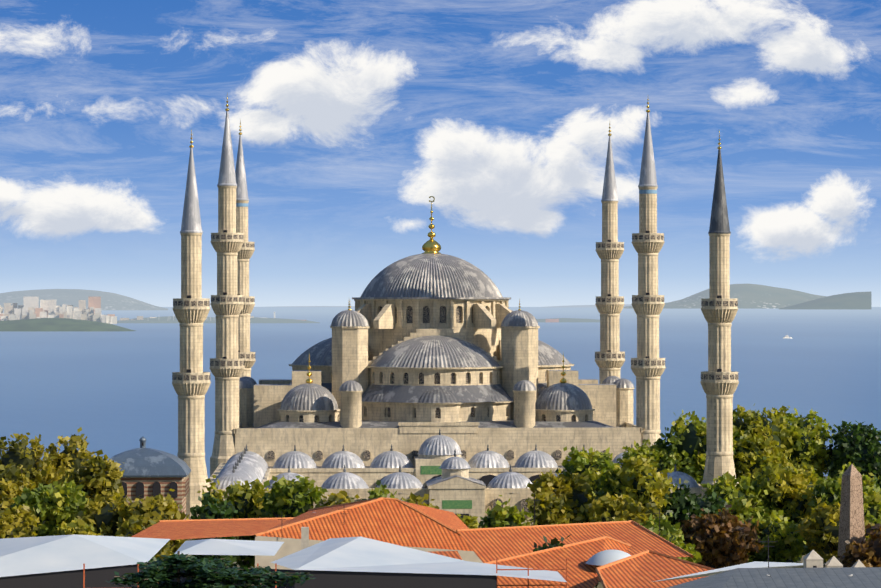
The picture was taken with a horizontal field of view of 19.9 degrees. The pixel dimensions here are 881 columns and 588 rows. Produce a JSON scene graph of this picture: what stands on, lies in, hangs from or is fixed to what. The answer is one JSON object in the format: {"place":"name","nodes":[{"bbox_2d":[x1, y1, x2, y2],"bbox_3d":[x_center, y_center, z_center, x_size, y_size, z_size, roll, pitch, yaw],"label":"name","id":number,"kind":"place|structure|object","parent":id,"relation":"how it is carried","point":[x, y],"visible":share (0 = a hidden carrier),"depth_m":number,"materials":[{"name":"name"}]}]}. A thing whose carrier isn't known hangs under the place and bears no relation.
{"place":"outdoors","nodes":[
{"label":"outdoors","id":0,"kind":"place"},
{"bbox_2d":[0,318,135,330],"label":"kadikoy hill","id":1,"kind":"structure","parent":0,"point":[51,324],"depth_m":6747.84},
{"bbox_2d":[0,289,167,309],"bbox_3d":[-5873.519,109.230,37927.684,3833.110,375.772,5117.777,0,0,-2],"label":"hill","id":2,"kind":"structure","parent":0,"point":[109,300],"depth_m":36563.52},
{"bbox_2d":[0,297,253,323],"bbox_3d":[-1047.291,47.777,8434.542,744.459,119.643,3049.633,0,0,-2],"label":"distant city buildings","id":3,"kind":"structure","parent":0,"point":[29,309],"depth_m":7116.41,"materials":[{"name":"beige concrete"}]},
{"bbox_2d":[110,436,190,519],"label":"domed mausoleum","id":4,"kind":"structure","parent":0,"point":[149,472],"depth_m":337.12,"materials":[{"name":"grey"}]},
{"bbox_2d":[117,316,319,322],"bbox_3d":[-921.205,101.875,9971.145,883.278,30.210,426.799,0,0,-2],"label":"coastline","id":5,"kind":"structure","parent":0,"point":[167,319],"depth_m":9836.54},
{"bbox_2d":[173,312,558,321],"bbox_3d":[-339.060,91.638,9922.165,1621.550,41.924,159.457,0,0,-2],"label":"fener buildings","id":6,"kind":"structure","parent":5,"relation":"on","point":[552,320],"depth_m":9927.89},
{"bbox_2d":[276,306,354,306],"bbox_3d":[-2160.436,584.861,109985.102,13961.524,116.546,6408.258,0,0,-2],"label":"coast hill","id":7,"kind":"structure","parent":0,"point":[314,306],"depth_m":108926.94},
{"bbox_2d":[234,196,641,465],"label":"mosque","id":8,"kind":"structure","parent":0,"point":[411,355],"depth_m":424.92,"materials":[{"name":"stone"}]},
{"bbox_2d":[0,307,880,477],"bbox_3d":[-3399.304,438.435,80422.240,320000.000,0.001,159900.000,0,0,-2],"label":"sea","id":9,"kind":"structure","parent":0,"point":[111,393],"depth_m":2892.12,"materials":[{"name":"liquid"}]},
{"bbox_2d":[0,493,880,587],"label":"roofs","id":10,"kind":"structure","parent":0,"point":[382,542],"depth_m":181.27,"materials":[{"name":"orange tile"}]},
{"bbox_2d":[533,535,569,551],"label":"tree","id":11,"kind":"object","parent":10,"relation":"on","point":[555,542],"visible":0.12,"depth_m":208.54,"materials":[{"name":"green plant"}]},
{"bbox_2d":[0,0,880,306],"label":"sky","id":12,"kind":"structure","parent":0,"point":[353,114],"materials":[{"name":"blue"}]},
{"bbox_2d":[186,476,830,587],"bbox_3d":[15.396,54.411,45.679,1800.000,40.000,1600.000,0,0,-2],"label":"ground","id":13,"kind":"structure","parent":0,"point":[601,586],"depth_m":330.44,"materials":[{"name":"green plant"}]},
{"bbox_2d":[0,464,38,515],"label":"tree","id":14,"kind":"object","parent":13,"relation":"on","point":[13,481],"visible":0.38,"depth_m":306.66,"materials":[{"name":"yellow plant"}]},
{"bbox_2d":[0,505,44,538],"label":"tree","id":15,"kind":"object","parent":13,"relation":"on","point":[14,524],"visible":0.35,"depth_m":280.08,"materials":[{"name":"green plant"}]},
{"bbox_2d":[0,432,63,489],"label":"tree","id":16,"kind":"object","parent":13,"relation":"on","point":[30,461],"visible":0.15,"depth_m":330.00,"materials":[{"name":"green plant"}]},
{"bbox_2d":[6,480,91,536],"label":"tree","id":17,"kind":"object","parent":13,"relation":"on","point":[57,506],"visible":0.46,"depth_m":298.81,"materials":[{"name":"green plant"}]},
{"bbox_2d":[40,427,88,484],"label":"tree","id":18,"kind":"object","parent":13,"relation":"on","point":[67,457],"visible":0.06,"depth_m":336.98,"materials":[{"name":"green plant"}]},
{"bbox_2d":[55,517,105,535],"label":"tree","id":19,"kind":"object","parent":13,"relation":"on","point":[75,526],"visible":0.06,"depth_m":275.30,"materials":[{"name":"green plant"}]},
{"bbox_2d":[57,447,124,519],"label":"tree","id":20,"kind":"object","parent":13,"relation":"on","point":[97,474],"visible":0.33,"depth_m":323.53,"materials":[{"name":"green plant"}]},
{"bbox_2d":[76,487,135,535],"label":"tree","id":21,"kind":"object","parent":13,"relation":"on","point":[101,514],"visible":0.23,"depth_m":295.62,"materials":[{"name":"green plant"}]},
{"bbox_2d":[115,515,173,558],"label":"tree","id":22,"kind":"object","parent":13,"relation":"on","point":[135,523],"visible":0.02,"depth_m":271.16,"materials":[{"name":"green plant"}]},
{"bbox_2d":[116,489,190,552],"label":"tree","id":23,"kind":"object","parent":13,"relation":"on","point":[156,508],"visible":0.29,"depth_m":292.56,"materials":[{"name":"green plant"}]},
{"bbox_2d":[148,555,163,562],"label":"tree","id":24,"kind":"object","parent":13,"relation":"on","point":[152,559],"depth_m":208.99,"materials":[{"name":"green plant"}]},
{"bbox_2d":[172,129,210,540],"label":"minaret","id":25,"kind":"object","parent":13,"relation":"on","point":[191,382],"visible":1,"depth_m":351.67,"materials":[{"name":"stone"}]},
{"bbox_2d":[194,475,224,519],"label":"tree","id":26,"kind":"object","parent":13,"relation":"on","point":[216,494],"visible":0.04,"depth_m":314.25,"materials":[{"name":"green plant"}]},
{"bbox_2d":[106,551,314,587],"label":"cedar tree","id":27,"kind":"object","parent":13,"relation":"on","point":[157,574],"visible":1,"depth_m":116.36,"materials":[{"name":"green plant"}]},
{"bbox_2d":[189,491,237,566],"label":"tree","id":28,"kind":"object","parent":13,"relation":"on","point":[213,509],"visible":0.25,"depth_m":295.92,"materials":[{"name":"green plant"}]},
{"bbox_2d":[209,95,244,476],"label":"minaret","id":29,"kind":"object","parent":13,"relation":"on","point":[227,367],"visible":0.96,"depth_m":413.59,"materials":[{"name":"stone"}]},
{"bbox_2d":[235,120,255,377],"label":"minaret","id":30,"kind":"object","parent":13,"relation":"on","point":[246,252],"visible":0.48,"depth_m":471.74,"materials":[{"name":"stone"}]},
{"bbox_2d":[220,478,271,567],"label":"tree","id":31,"kind":"object","parent":13,"relation":"on","point":[246,500],"visible":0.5,"depth_m":307.65,"materials":[{"name":"green plant"}]},
{"bbox_2d":[259,475,327,517],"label":"tree","id":32,"kind":"object","parent":13,"relation":"on","point":[284,498],"visible":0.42,"depth_m":300.40,"materials":[{"name":"green plant"}]},
{"bbox_2d":[312,490,361,508],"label":"tree","id":33,"kind":"object","parent":13,"relation":"on","point":[341,497],"visible":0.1,"depth_m":296.46,"materials":[{"name":"green plant"}]},
{"bbox_2d":[362,479,397,499],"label":"tree","id":34,"kind":"object","parent":13,"relation":"on","point":[376,492],"depth_m":301.84,"materials":[{"name":"green plant"}]},
{"bbox_2d":[401,492,438,508],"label":"tree","id":35,"kind":"object","parent":13,"relation":"on","point":[413,498],"visible":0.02,"depth_m":295.34,"materials":[{"name":"green plant"}]},
{"bbox_2d":[209,429,700,524],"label":"courtyard","id":36,"kind":"structure","parent":13,"relation":"on","point":[444,474],"depth_m":378.41,"materials":[{"name":"stone"}]},
{"bbox_2d":[456,512,481,528],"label":"tree","id":37,"kind":"object","parent":13,"relation":"on","point":[470,521],"visible":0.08,"depth_m":289.02,"materials":[{"name":"green plant"}]},
{"bbox_2d":[478,495,533,527],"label":"tree","id":38,"kind":"object","parent":13,"relation":"on","point":[498,515],"visible":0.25,"depth_m":296.81,"materials":[{"name":"green plant"}]},
{"bbox_2d":[525,489,574,525],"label":"tree","id":39,"kind":"object","parent":13,"relation":"on","point":[551,508],"visible":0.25,"depth_m":305.64,"materials":[{"name":"green plant"}]},
{"bbox_2d":[526,469,596,523],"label":"tree","id":40,"kind":"object","parent":13,"relation":"on","point":[572,491],"visible":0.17,"depth_m":318.37,"materials":[{"name":"green plant"}]},
{"bbox_2d":[551,446,619,497],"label":"tree","id":41,"kind":"object","parent":13,"relation":"on","point":[591,464],"visible":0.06,"depth_m":325.75,"materials":[{"name":"green plant"}]},
{"bbox_2d":[594,124,624,383],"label":"minaret","id":42,"kind":"object","parent":13,"relation":"on","point":[609,359],"visible":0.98,"depth_m":474.64,"materials":[{"name":"stone"}]},
{"bbox_2d":[574,492,660,587],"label":"tree","id":43,"kind":"object","parent":13,"relation":"on","point":[614,508],"visible":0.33,"depth_m":296.56,"materials":[{"name":"green plant"}]},
{"bbox_2d":[578,454,680,520],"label":"tree","id":44,"kind":"object","parent":13,"relation":"on","point":[643,484],"visible":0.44,"depth_m":312.49,"materials":[{"name":"green plant"}]},
{"bbox_2d":[630,99,665,446],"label":"minaret","id":45,"kind":"object","parent":13,"relation":"on","point":[647,367],"visible":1,"depth_m":416.59,"materials":[{"name":"stone"}]},
{"bbox_2d":[616,439,682,473],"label":"tree","id":46,"kind":"object","parent":13,"relation":"on","point":[657,462],"visible":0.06,"depth_m":366.91,"materials":[{"name":"green plant"}]},
{"bbox_2d":[639,513,702,562],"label":"tree","id":47,"kind":"object","parent":13,"relation":"on","point":[669,532],"visible":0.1,"depth_m":281.32,"materials":[{"name":"green plant"}]},
{"bbox_2d":[654,480,727,528],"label":"tree","id":48,"kind":"object","parent":13,"relation":"on","point":[682,506],"visible":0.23,"depth_m":315.45,"materials":[{"name":"green plant"}]},
{"bbox_2d":[654,410,740,483],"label":"tree","id":49,"kind":"object","parent":13,"relation":"on","point":[688,442],"visible":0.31,"depth_m":367.49,"materials":[{"name":"green plant"}]},
{"bbox_2d":[700,130,738,498],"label":"minaret","id":50,"kind":"object","parent":13,"relation":"on","point":[719,381],"visible":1,"depth_m":354.86,"materials":[{"name":"stone"}]},
{"bbox_2d":[678,504,763,568],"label":"tree","id":51,"kind":"object","parent":13,"relation":"on","point":[722,539],"visible":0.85,"depth_m":287.66,"materials":[{"name":"brown plant"}]},
{"bbox_2d":[698,471,783,523],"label":"tree","id":52,"kind":"object","parent":13,"relation":"on","point":[744,500],"visible":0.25,"depth_m":321.51,"materials":[{"name":"green plant"}]},
{"bbox_2d":[733,404,799,499],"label":"tree","id":53,"kind":"object","parent":13,"relation":"on","point":[761,437],"visible":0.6,"depth_m":371.98,"materials":[{"name":"green plant"}]},
{"bbox_2d":[744,509,806,567],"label":"tree","id":54,"kind":"object","parent":13,"relation":"on","point":[788,548],"visible":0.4,"depth_m":290.92,"materials":[{"name":"green plant"}]},
{"bbox_2d":[750,462,823,561],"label":"tree","id":55,"kind":"object","parent":13,"relation":"on","point":[788,486],"visible":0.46,"depth_m":323.21,"materials":[{"name":"green plant"}]},
{"bbox_2d":[769,408,834,477],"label":"tree","id":56,"kind":"object","parent":13,"relation":"on","point":[809,438],"visible":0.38,"depth_m":379.61,"materials":[{"name":"green plant"}]},
{"bbox_2d":[794,497,874,567],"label":"tree","id":57,"kind":"object","parent":13,"relation":"on","point":[820,525],"visible":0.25,"depth_m":287.59,"materials":[{"name":"green plant"}]},
{"bbox_2d":[802,462,880,531],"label":"tree","id":58,"kind":"object","parent":13,"relation":"on","point":[828,491],"visible":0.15,"depth_m":316.82,"materials":[{"name":"green plant"}]},
{"bbox_2d":[837,464,864,560],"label":"obelisk","id":59,"kind":"object","parent":13,"relation":"on","point":[851,524],"visible":0.59,"depth_m":280.18,"materials":[{"name":"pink stone"}]},
{"bbox_2d":[823,421,880,489],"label":"tree","id":60,"kind":"object","parent":13,"relation":"on","point":[859,445],"visible":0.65,"depth_m":375.96,"materials":[{"name":"green plant"}]},
{"bbox_2d":[837,523,880,566],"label":"tree","id":61,"kind":"object","parent":13,"relation":"on","point":[867,553],"visible":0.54,"depth_m":276.71,"materials":[{"name":"brown plant"}]},
{"bbox_2d":[536,318,599,321],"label":"coastline","id":62,"kind":"structure","parent":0,"point":[572,320],"depth_m":10363.85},
{"bbox_2d":[548,304,631,306],"bbox_3d":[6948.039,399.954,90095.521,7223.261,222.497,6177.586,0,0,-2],"label":"coastline","id":63,"kind":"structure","parent":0,"point":[625,305],"depth_m":88548.50,"materials":[{"name":"grey"}]},
{"bbox_2d":[623,284,826,308],"bbox_3d":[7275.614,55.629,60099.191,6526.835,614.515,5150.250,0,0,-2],"label":"hill island","id":64,"kind":"structure","parent":0,"point":[752,296],"depth_m":58417.65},
{"bbox_2d":[779,292,870,308],"bbox_3d":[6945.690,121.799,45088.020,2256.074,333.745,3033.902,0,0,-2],"label":"hill island","id":65,"kind":"structure","parent":0,"point":[857,300],"depth_m":44042.44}
]}

